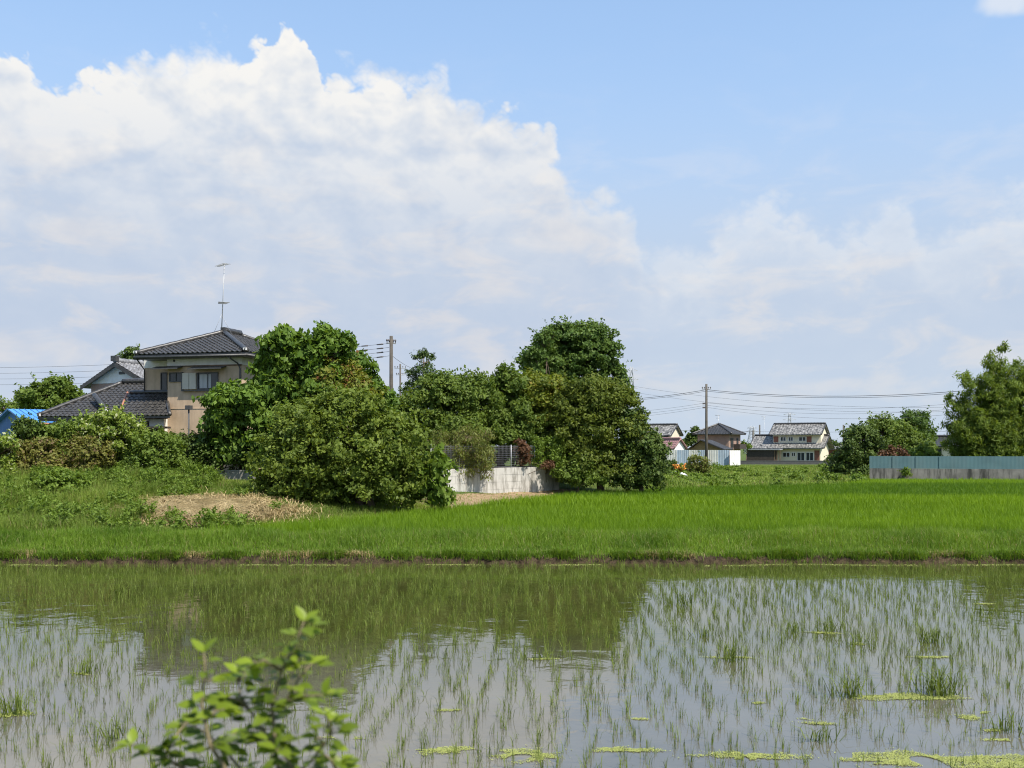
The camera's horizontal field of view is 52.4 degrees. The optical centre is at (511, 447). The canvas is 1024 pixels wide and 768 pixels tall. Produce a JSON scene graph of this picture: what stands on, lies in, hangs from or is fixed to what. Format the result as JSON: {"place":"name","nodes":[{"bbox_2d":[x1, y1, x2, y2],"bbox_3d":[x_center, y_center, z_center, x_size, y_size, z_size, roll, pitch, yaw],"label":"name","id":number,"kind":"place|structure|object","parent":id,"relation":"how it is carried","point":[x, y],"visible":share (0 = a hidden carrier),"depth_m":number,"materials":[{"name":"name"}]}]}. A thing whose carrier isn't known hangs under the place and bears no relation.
{"place":"outdoors","nodes":[
{"label":"outdoors","id":0,"kind":"place"},
{"bbox_2d":[37,263,269,469],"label":"house","id":1,"kind":"structure","parent":0,"point":[178,374],"depth_m":53.12,"materials":[{"name":"beige paint"}]},
{"bbox_2d":[160,372,167,389],"bbox_3d":[-18.112,-3.458,54.123,0.388,0.938,0.066,0,0,16],"label":"window","id":2,"kind":"structure","parent":1,"relation":"in","point":[163,376],"depth_m":54.12,"materials":[{"name":"glass"}]},
{"bbox_2d":[169,372,180,381],"bbox_3d":[-17.146,-3.615,53.066,0.802,0.481,0.066,0,0,16],"label":"window","id":3,"kind":"structure","parent":1,"relation":"in","point":[173,376],"depth_m":53.07,"materials":[{"name":"glass"}]},
{"bbox_2d":[185,405,192,436],"bbox_3d":[-15.601,-0.402,50.200,0.260,3.304,0.260,0,0,16],"label":"downpipe","id":4,"kind":"object","parent":1,"relation":"attached to","point":[188,407],"visible":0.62,"depth_m":50.16,"materials":[{"name":"metal"}]},
{"bbox_2d":[197,372,217,389],"bbox_3d":[-15.375,-3.379,52.559,1.179,0.888,0.066,0,0,16],"label":"window","id":5,"kind":"structure","parent":1,"relation":"in","point":[205,380],"depth_m":52.57,"materials":[{"name":"glass"}]},
{"bbox_2d":[0,563,1023,767],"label":"water","id":6,"kind":"structure","parent":0,"point":[846,746],"depth_m":15.23,"materials":[{"name":"liquid"}]},
{"bbox_2d":[0,681,56,718],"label":"grass tussock","id":7,"kind":"object","parent":6,"relation":"on","point":[18,706],"depth_m":12.47,"materials":[{"name":"plant"}]},
{"bbox_2d":[65,655,109,675],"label":"grass tussock","id":8,"kind":"object","parent":6,"relation":"on","point":[88,669],"depth_m":14.76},
{"bbox_2d":[73,714,143,740],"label":"grass tussock","id":9,"kind":"object","parent":6,"relation":"on","point":[103,733],"depth_m":11.48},
{"bbox_2d":[97,580,148,597],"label":"grass tussock","id":10,"kind":"object","parent":6,"relation":"on","point":[118,590],"depth_m":22.14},
{"bbox_2d":[425,580,440,593],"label":"grass tussock","id":11,"kind":"object","parent":6,"relation":"on","point":[438,589],"depth_m":22.81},
{"bbox_2d":[416,745,484,754],"bbox_3d":[-0.679,3.193,10.974,0.824,0.006,0.332,0,0,-14],"label":"duckweed mat","id":12,"kind":"object","parent":6,"relation":"on","point":[441,749],"visible":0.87,"depth_m":11.01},
{"bbox_2d":[0,559,1023,742],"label":"rice seedlings","id":13,"kind":"object","parent":6,"relation":"on","point":[626,648],"visible":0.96,"depth_m":18.68,"materials":[{"name":"plant"}]},
{"bbox_2d":[488,747,571,763],"bbox_3d":[0.137,3.193,10.834,1.000,0.006,0.723,0,0,0],"label":"duckweed mat","id":14,"kind":"object","parent":6,"relation":"on","point":[522,750],"visible":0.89,"depth_m":10.83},
{"bbox_2d":[518,645,551,659],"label":"grass tussock","id":15,"kind":"object","parent":6,"relation":"on","point":[539,656],"depth_m":15.78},
{"bbox_2d":[592,745,628,751],"bbox_3d":[1.156,3.193,11.050,0.654,0.006,0.210,0,0,-15],"label":"duckweed mat","id":16,"kind":"object","parent":6,"relation":"on","point":[613,748],"visible":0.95,"depth_m":11.04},
{"bbox_2d":[606,747,670,751],"bbox_3d":[1.353,3.193,11.006,0.878,0.006,0.191,0,0,0],"label":"duckweed mat","id":17,"kind":"object","parent":6,"relation":"on","point":[639,749],"visible":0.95,"depth_m":11.01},
{"bbox_2d":[669,588,716,606],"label":"grass tussock","id":18,"kind":"object","parent":6,"relation":"on","point":[683,600],"depth_m":21.07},
{"bbox_2d":[688,623,721,637],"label":"grass tussock","id":19,"kind":"object","parent":6,"relation":"on","point":[708,631],"depth_m":17.70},
{"bbox_2d":[703,635,753,662],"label":"grass tussock","id":20,"kind":"object","parent":6,"relation":"on","point":[733,653],"depth_m":15.64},
{"bbox_2d":[686,749,818,759],"bbox_3d":[2.433,3.193,10.827,1.532,0.006,0.400,0,0,0],"label":"duckweed mat","id":21,"kind":"object","parent":6,"relation":"on","point":[753,755],"visible":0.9,"depth_m":10.80,"materials":[{"name":"plant"}]},
{"bbox_2d":[776,617,812,633],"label":"grass tussock","id":22,"kind":"object","parent":6,"relation":"on","point":[795,626],"depth_m":18.05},
{"bbox_2d":[788,717,854,744],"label":"grass tussock","id":23,"kind":"object","parent":6,"relation":"on","point":[816,736],"depth_m":11.34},
{"bbox_2d":[803,616,857,632],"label":"grass tussock","id":24,"kind":"object","parent":6,"relation":"on","point":[830,629],"depth_m":18.07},
{"bbox_2d":[809,666,892,698],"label":"grass tussock","id":25,"kind":"object","parent":6,"relation":"on","point":[853,692],"depth_m":13.34,"materials":[{"name":"plant"}]},
{"bbox_2d":[836,628,873,646],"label":"grass tussock","id":26,"kind":"object","parent":6,"relation":"on","point":[853,638],"depth_m":16.91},
{"bbox_2d":[776,747,1022,767],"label":"duckweed mat","id":27,"kind":"object","parent":6,"relation":"on","point":[906,759],"visible":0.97,"depth_m":10.66,"materials":[{"name":"plant"}]},
{"bbox_2d":[845,692,972,700],"bbox_3d":[5.024,3.193,13.389,1.901,0.006,0.525,0,0,-6],"label":"duckweed mat","id":28,"kind":"object","parent":6,"relation":"on","point":[905,696],"visible":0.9,"depth_m":13.36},
{"bbox_2d":[889,658,980,697],"bbox_3d":[5.630,2.951,13.619,1.905,0.538,1.242,0,0,-39],"label":"grass tussock","id":29,"kind":"object","parent":6,"relation":"on","point":[938,686],"depth_m":13.46,"materials":[{"name":"plant"}]},
{"bbox_2d":[912,622,965,644],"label":"grass tussock","id":30,"kind":"object","parent":6,"relation":"on","point":[929,637],"depth_m":17.12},
{"bbox_2d":[912,695,973,700],"bbox_3d":[5.395,3.193,13.281,0.993,0.006,0.299,0,0,-5],"label":"duckweed mat","id":31,"kind":"object","parent":6,"relation":"on","point":[940,697],"visible":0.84,"depth_m":13.26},
{"bbox_2d":[954,714,980,720],"bbox_3d":[5.431,3.193,12.339,0.377,0.006,0.305,0,0,0],"label":"duckweed mat","id":32,"kind":"object","parent":6,"relation":"on","point":[972,717],"visible":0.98,"depth_m":12.32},
{"bbox_2d":[944,751,1023,767],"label":"duckweed mat","id":33,"kind":"object","parent":6,"relation":"on","point":[1007,762],"visible":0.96,"depth_m":10.59,"materials":[{"name":"plant"}]},
{"bbox_2d":[970,707,1023,736],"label":"grass tussock","id":34,"kind":"object","parent":6,"relation":"on","point":[1005,729],"depth_m":11.73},
{"bbox_2d":[0,449,1023,563],"bbox_3d":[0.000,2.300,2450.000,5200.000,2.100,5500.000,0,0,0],"label":"ground","id":35,"kind":"structure","parent":0,"point":[477,496],"depth_m":28.86,"materials":[{"name":"soil"}]},
{"bbox_2d":[0,395,20,413],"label":"round tree","id":36,"kind":"object","parent":35,"relation":"on","point":[10,405],"visible":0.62,"depth_m":119.83,"materials":[{"name":"green plant"}]},
{"bbox_2d":[0,429,23,475],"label":"shrub","id":37,"kind":"object","parent":35,"relation":"on","point":[7,440],"visible":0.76,"depth_m":43.31,"materials":[{"name":"green plant"}]},
{"bbox_2d":[8,412,45,440],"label":"climbing shrub","id":38,"kind":"object","parent":35,"relation":"on","point":[21,426],"visible":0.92,"depth_m":45.13,"materials":[{"name":"green plant"}]},
{"bbox_2d":[0,408,55,443],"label":"shed","id":39,"kind":"structure","parent":35,"relation":"on","point":[5,423],"depth_m":58.95,"materials":[{"name":"blue metal"}]},
{"bbox_2d":[0,435,74,474],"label":"shrub","id":40,"kind":"object","parent":35,"relation":"on","point":[29,454],"visible":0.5,"depth_m":44.14,"materials":[{"name":"green plant"}]},
{"bbox_2d":[12,371,86,409],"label":"round tree","id":41,"kind":"object","parent":35,"relation":"on","point":[49,392],"visible":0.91,"depth_m":77.22,"materials":[{"name":"green plant"}]},
{"bbox_2d":[19,416,89,458],"bbox_3d":[-20.424,0.170,46.057,3.706,3.182,3.249,0,0,-44],"label":"shrub","id":42,"kind":"object","parent":35,"relation":"on","point":[57,430],"visible":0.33,"depth_m":45.65,"materials":[{"name":"green plant"}]},
{"bbox_2d":[23,465,93,495],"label":"shrub","id":43,"kind":"object","parent":35,"relation":"on","point":[60,478],"visible":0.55,"depth_m":40.00,"materials":[{"name":"green plant"}]},
{"bbox_2d":[56,428,118,472],"bbox_3d":[-18.591,0.439,45.422,2.910,2.663,2.386,0,0,0],"label":"shrub","id":44,"kind":"object","parent":35,"relation":"on","point":[94,453],"visible":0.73,"depth_m":44.95,"materials":[{"name":"green plant"}]},
{"bbox_2d":[63,401,150,470],"bbox_3d":[-18.102,-0.209,46.769,3.817,3.800,3.075,0,0,27],"label":"flowering shrub","id":45,"kind":"object","parent":35,"relation":"on","point":[101,425],"visible":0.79,"depth_m":46.02,"materials":[{"name":"green plant"}]},
{"bbox_2d":[80,356,144,418],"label":"house","id":46,"kind":"structure","parent":35,"relation":"on","point":[118,369],"depth_m":66.54,"materials":[{"name":"tile"}]},
{"bbox_2d":[101,469,137,485],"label":"shrub","id":47,"kind":"object","parent":35,"relation":"on","point":[113,477],"visible":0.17,"depth_m":42.26,"materials":[{"name":"green plant"}]},
{"bbox_2d":[115,343,143,360],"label":"round tree","id":48,"kind":"object","parent":35,"relation":"on","point":[128,353],"visible":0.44,"depth_m":89.48,"materials":[{"name":"green plant"}]},
{"bbox_2d":[112,424,192,470],"bbox_3d":[-16.073,0.323,46.312,3.965,2.836,2.547,0,0,0],"label":"shrub","id":49,"kind":"object","parent":35,"relation":"on","point":[148,454],"visible":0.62,"depth_m":45.82,"materials":[{"name":"green plant"}]},
{"bbox_2d":[0,458,311,531],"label":"weeds","id":50,"kind":"object","parent":35,"relation":"on","point":[208,517],"visible":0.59,"depth_m":37.08,"materials":[{"name":"green plant"}]},
{"bbox_2d":[175,456,208,472],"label":"iris clump","id":51,"kind":"object","parent":35,"relation":"on","point":[192,467],"visible":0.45,"depth_m":44.88,"materials":[{"name":"green plant"}]},
{"bbox_2d":[140,448,255,481],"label":"garden wall","id":52,"kind":"structure","parent":35,"relation":"on","point":[235,474],"depth_m":47.60,"materials":[{"name":"grey concrete"}]},
{"bbox_2d":[153,425,258,473],"bbox_3d":[-14.225,0.376,48.165,6.552,2.900,2.731,0,0,0],"label":"hedge","id":53,"kind":"object","parent":35,"relation":"on","point":[204,457],"visible":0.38,"depth_m":47.63,"materials":[{"name":"green plant"}]},
{"bbox_2d":[0,464,441,532],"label":"grass","id":54,"kind":"structure","parent":35,"relation":"on","point":[21,521],"depth_m":39.62,"materials":[{"name":"plant"}]},
{"bbox_2d":[104,485,341,527],"bbox_3d":[-11.274,2.143,38.596,10.050,1.288,9.256,0,0,0],"label":"straw","id":55,"kind":"object","parent":35,"relation":"on","point":[250,503],"visible":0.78,"depth_m":38.26,"materials":[{"name":"plant"}]},
{"bbox_2d":[109,606,360,767],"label":"leafy shrub","id":56,"kind":"object","parent":35,"relation":"on","point":[275,739],"visible":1,"depth_m":2.77,"materials":[{"name":"green plant"}]},
{"bbox_2d":[191,378,280,469],"bbox_3d":[-12.205,-0.897,48.132,5.024,4.746,3.899,0,0,0],"label":"broadleaf tree","id":57,"kind":"object","parent":35,"relation":"on","point":[232,411],"visible":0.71,"depth_m":47.17,"materials":[{"name":"green plant"}]},
{"bbox_2d":[243,320,358,419],"bbox_3d":[-9.836,-2.258,48.472,5.450,7.467,3.382,0,0,0],"label":"broadleaf tree","id":58,"kind":"object","parent":35,"relation":"on","point":[282,358],"visible":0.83,"depth_m":47.85,"materials":[{"name":"green plant"}]},
{"bbox_2d":[235,377,434,511],"bbox_3d":[-7.079,-0.137,43.142,7.688,5.742,6.492,0,0,-39],"label":"bushy tree","id":59,"kind":"object","parent":35,"relation":"on","point":[372,445],"visible":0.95,"depth_m":42.13,"materials":[{"name":"green plant"}]},
{"bbox_2d":[288,350,390,439],"bbox_3d":[-8.374,-1.805,49.076,4.212,6.588,4.196,0,0,37],"label":"bushy tree","id":60,"kind":"object","parent":35,"relation":"on","point":[351,372],"visible":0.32,"depth_m":48.17,"materials":[{"name":"green plant"}]},
{"bbox_2d":[341,348,399,410],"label":"broadleaf tree","id":61,"kind":"object","parent":35,"relation":"on","point":[369,367],"visible":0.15,"depth_m":51.09,"materials":[{"name":"green plant"}]},
{"bbox_2d":[386,336,395,390],"bbox_3d":[-7.550,-2.725,65.000,0.675,8.550,0.276,0,0,-18],"label":"utility pole","id":62,"kind":"object","parent":35,"relation":"on","point":[391,340],"visible":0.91,"depth_m":64.91,"materials":[{"name":"concrete"}]},
{"bbox_2d":[396,364,405,394],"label":"utility pole","id":63,"kind":"object","parent":35,"relation":"on","point":[399,373],"visible":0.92,"depth_m":124.94,"materials":[{"name":"concrete"}]},
{"bbox_2d":[394,386,435,455],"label":"round tree","id":64,"kind":"object","parent":35,"relation":"on","point":[403,400],"visible":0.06,"depth_m":58.97,"materials":[{"name":"green plant"}]},
{"bbox_2d":[397,348,436,394],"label":"pruned pine","id":65,"kind":"object","parent":35,"relation":"on","point":[424,368],"visible":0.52,"depth_m":61.83,"materials":[{"name":"green plant"}]},
{"bbox_2d":[406,441,459,508],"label":"sapling","id":66,"kind":"object","parent":35,"relation":"on","point":[434,472],"visible":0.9,"depth_m":42.62,"materials":[{"name":"green plant"}]},
{"bbox_2d":[398,364,507,453],"bbox_3d":[-3.636,-1.676,59.498,7.063,6.317,6.087,0,0,0],"label":"cherry tree","id":67,"kind":"object","parent":35,"relation":"on","point":[440,402],"visible":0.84,"depth_m":58.70,"materials":[{"name":"green plant"}]},
{"bbox_2d":[2,548,975,559],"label":"dry grass","id":68,"kind":"structure","parent":35,"relation":"on","point":[293,553],"depth_m":28.91,"materials":[{"name":"plant"}]},
{"bbox_2d":[430,445,558,492],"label":"retaining wall","id":69,"kind":"structure","parent":35,"relation":"on","point":[507,479],"depth_m":57.14,"materials":[{"name":"concrete"}]},
{"bbox_2d":[426,423,496,480],"bbox_3d":[-2.624,0.242,54.661,3.889,3.206,2.811,0,0,0],"label":"climbing shrub","id":70,"kind":"object","parent":69,"relation":"attached to","point":[483,463],"visible":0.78,"depth_m":54.35,"materials":[{"name":"green plant"}]},
{"bbox_2d":[513,438,555,473],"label":"climbing shrub","id":71,"kind":"object","parent":69,"relation":"attached to","point":[523,449],"visible":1,"depth_m":58.14,"materials":[{"name":"red plant"}]},
{"bbox_2d":[527,435,567,482],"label":"climbing shrub","id":72,"kind":"object","parent":69,"relation":"attached to","point":[553,446],"visible":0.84,"depth_m":59.28,"materials":[{"name":"green plant"}]},
{"bbox_2d":[464,358,549,467],"bbox_3d":[-0.348,-1.895,60.966,5.166,6.844,4.928,0,0,0],"label":"cherry tree","id":73,"kind":"object","parent":35,"relation":"on","point":[521,429],"visible":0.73,"depth_m":59.93,"materials":[{"name":"green plant"}]},
{"bbox_2d":[0,522,1023,563],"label":"grass","id":74,"kind":"structure","parent":35,"relation":"on","point":[942,539],"depth_m":30.39,"materials":[{"name":"plant"}]},
{"bbox_2d":[453,424,577,481],"bbox_3d":[-0.579,-0.469,65.031,12.090,5.250,5.869,0,0,0],"label":"hedge","id":75,"kind":"object","parent":35,"relation":"on","point":[508,448],"visible":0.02,"depth_m":64.01,"materials":[{"name":"green plant"}]},
{"bbox_2d":[501,366,573,463],"bbox_3d":[1.687,-1.705,62.093,5.698,6.398,4.576,0,0,0],"label":"round tree","id":76,"kind":"object","parent":35,"relation":"on","point":[543,388],"visible":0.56,"depth_m":60.81,"materials":[{"name":"green plant"}]},
{"bbox_2d":[519,326,562,427],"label":"zelkova tree","id":77,"kind":"object","parent":35,"relation":"on","point":[537,353],"visible":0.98,"depth_m":72.69,"materials":[{"name":"green plant"}]},
{"bbox_2d":[377,480,724,508],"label":"grass","id":78,"kind":"structure","parent":35,"relation":"on","point":[591,487],"depth_m":62.76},
{"bbox_2d":[515,315,634,389],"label":"zelkova tree","id":79,"kind":"object","parent":35,"relation":"on","point":[581,347],"visible":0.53,"depth_m":74.76,"materials":[{"name":"green plant"}]},
{"bbox_2d":[549,453,608,492],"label":"shrub","id":80,"kind":"object","parent":35,"relation":"on","point":[576,479],"visible":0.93,"depth_m":58.45,"materials":[{"name":"green plant"}]},
{"bbox_2d":[544,369,650,491],"bbox_3d":[5.131,-0.798,60.446,6.808,7.645,5.520,0,0,0],"label":"evergreen tree","id":81,"kind":"object","parent":35,"relation":"on","point":[595,411],"visible":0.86,"depth_m":59.32,"materials":[{"name":"green plant"}]},
{"bbox_2d":[203,477,1023,532],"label":"rice crop","id":82,"kind":"object","parent":35,"relation":"on","point":[899,503],"visible":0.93,"depth_m":41.94,"materials":[{"name":"plant"}]},
{"bbox_2d":[604,405,672,490],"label":"evergreen tree","id":83,"kind":"object","parent":35,"relation":"on","point":[653,467],"visible":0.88,"depth_m":58.90,"materials":[{"name":"green plant"}]},
{"bbox_2d":[672,463,685,471],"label":"flower bush","id":84,"kind":"object","parent":35,"relation":"on","point":[681,467],"visible":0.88,"depth_m":105.83,"materials":[{"name":"orange plant"}]},
{"bbox_2d":[666,468,693,479],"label":"shrub","id":85,"kind":"object","parent":35,"relation":"on","point":[675,473],"visible":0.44,"depth_m":77.72,"materials":[{"name":"green plant"}]},
{"bbox_2d":[682,425,699,446],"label":"round tree","id":86,"kind":"object","parent":35,"relation":"on","point":[689,439],"visible":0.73,"depth_m":189.49,"materials":[{"name":"green plant"}]},
{"bbox_2d":[685,450,712,472],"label":"shrub","id":87,"kind":"object","parent":35,"relation":"on","point":[704,465],"visible":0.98,"depth_m":111.53,"materials":[{"name":"green plant"}]},
{"bbox_2d":[666,450,739,465],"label":"sheet metal fence","id":88,"kind":"object","parent":35,"relation":"on","point":[720,457],"visible":0.48,"depth_m":160.72,"materials":[{"name":"metal"}]},
{"bbox_2d":[702,384,710,460],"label":"utility pole","id":89,"kind":"object","parent":35,"relation":"on","point":[706,387],"visible":0.95,"depth_m":113.91,"materials":[{"name":"concrete"}]},
{"bbox_2d":[709,391,948,397],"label":"power cable","id":90,"kind":"object","parent":89,"relation":"attached to","point":[824,397],"visible":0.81,"depth_m":104.74,"materials":[{"name":"metal"}]},
{"bbox_2d":[712,390,966,395],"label":"power cable","id":91,"kind":"object","parent":89,"relation":"attached to","point":[867,395],"visible":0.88,"depth_m":101.38,"materials":[{"name":"rubber"}]},
{"bbox_2d":[644,462,922,489],"bbox_3d":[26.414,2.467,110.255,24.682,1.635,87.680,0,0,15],"label":"weeds","id":92,"kind":"object","parent":35,"relation":"on","point":[796,475],"visible":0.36,"depth_m":88.18,"materials":[{"name":"green plant"}]},
{"bbox_2d":[740,461,833,463],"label":"block wall","id":93,"kind":"structure","parent":35,"relation":"on","point":[781,462],"depth_m":178.00,"materials":[{"name":"concrete"}]},
{"bbox_2d":[823,417,902,475],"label":"round tree","id":94,"kind":"object","parent":35,"relation":"on","point":[862,440],"visible":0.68,"depth_m":102.80,"materials":[{"name":"green plant"}]},
{"bbox_2d":[876,444,909,455],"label":"shrub","id":95,"kind":"object","parent":35,"relation":"on","point":[892,450],"visible":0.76,"depth_m":91.63,"materials":[{"name":"brown plant"}]},
{"bbox_2d":[864,411,938,452],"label":"round tree","id":96,"kind":"object","parent":35,"relation":"on","point":[908,439],"visible":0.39,"depth_m":114.41,"materials":[{"name":"green plant"}]},
{"bbox_2d":[897,466,912,478],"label":"shrub","id":97,"kind":"object","parent":35,"relation":"on","point":[905,471],"visible":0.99,"depth_m":85.54,"materials":[{"name":"green plant"}]},
{"bbox_2d":[893,406,938,442],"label":"round tree","id":98,"kind":"object","parent":35,"relation":"on","point":[914,418],"visible":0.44,"depth_m":130.81,"materials":[{"name":"green plant"}]},
{"bbox_2d":[905,442,942,455],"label":"shrub","id":99,"kind":"object","parent":35,"relation":"on","point":[921,450],"visible":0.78,"depth_m":92.52,"materials":[{"name":"green plant"}]},
{"bbox_2d":[933,435,953,455],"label":"house","id":100,"kind":"structure","parent":35,"relation":"on","point":[941,449],"depth_m":149.71,"materials":[{"name":"beige paint"}]},
{"bbox_2d":[869,456,1023,479],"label":"boundary fence","id":101,"kind":"object","parent":35,"relation":"on","point":[959,467],"visible":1,"depth_m":85.13,"materials":[{"name":"metal"}]},
{"bbox_2d":[938,340,1023,455],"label":"tree","id":102,"kind":"object","parent":35,"relation":"on","point":[990,422],"visible":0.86,"depth_m":88.81,"materials":[{"name":"green plant"}]},
{"bbox_2d":[0,0,1023,448],"label":"sky","id":103,"kind":"structure","parent":0,"point":[808,198],"materials":[{"name":"blue"}]},
{"bbox_2d":[10,564,1014,566],"bbox_3d":[0.621,3.193,28.305,28.780,0.006,0.797,0,0,0],"label":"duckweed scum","id":104,"kind":"object","parent":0,"point":[555,564],"visible":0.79,"depth_m":28.50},
{"bbox_2d":[646,423,683,436],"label":"house","id":105,"kind":"structure","parent":0,"point":[669,429],"depth_m":180.61,"materials":[{"name":"tile"}]},
{"bbox_2d":[662,437,687,449],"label":"shed","id":106,"kind":"structure","parent":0,"point":[678,443],"depth_m":170.73,"materials":[{"name":"white metal"}]},
{"bbox_2d":[686,440,732,449],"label":"shed","id":107,"kind":"structure","parent":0,"point":[700,445],"depth_m":171.51,"materials":[{"name":"tile"}]},
{"bbox_2d":[692,423,745,463],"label":"house","id":108,"kind":"structure","parent":0,"point":[723,434],"depth_m":181.03,"materials":[{"name":"brown paint"}]},
{"bbox_2d":[745,422,834,460],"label":"house","id":109,"kind":"structure","parent":0,"point":[809,441],"depth_m":193.86,"materials":[{"name":"beige paint"}]},
{"bbox_2d":[797,452,804,460],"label":"window","id":110,"kind":"structure","parent":109,"relation":"in","point":[800,455],"depth_m":192.64,"materials":[{"name":"glass"}]},
{"bbox_2d":[806,452,813,460],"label":"window","id":111,"kind":"structure","parent":109,"relation":"in","point":[809,455],"depth_m":191.91,"materials":[{"name":"glass"}]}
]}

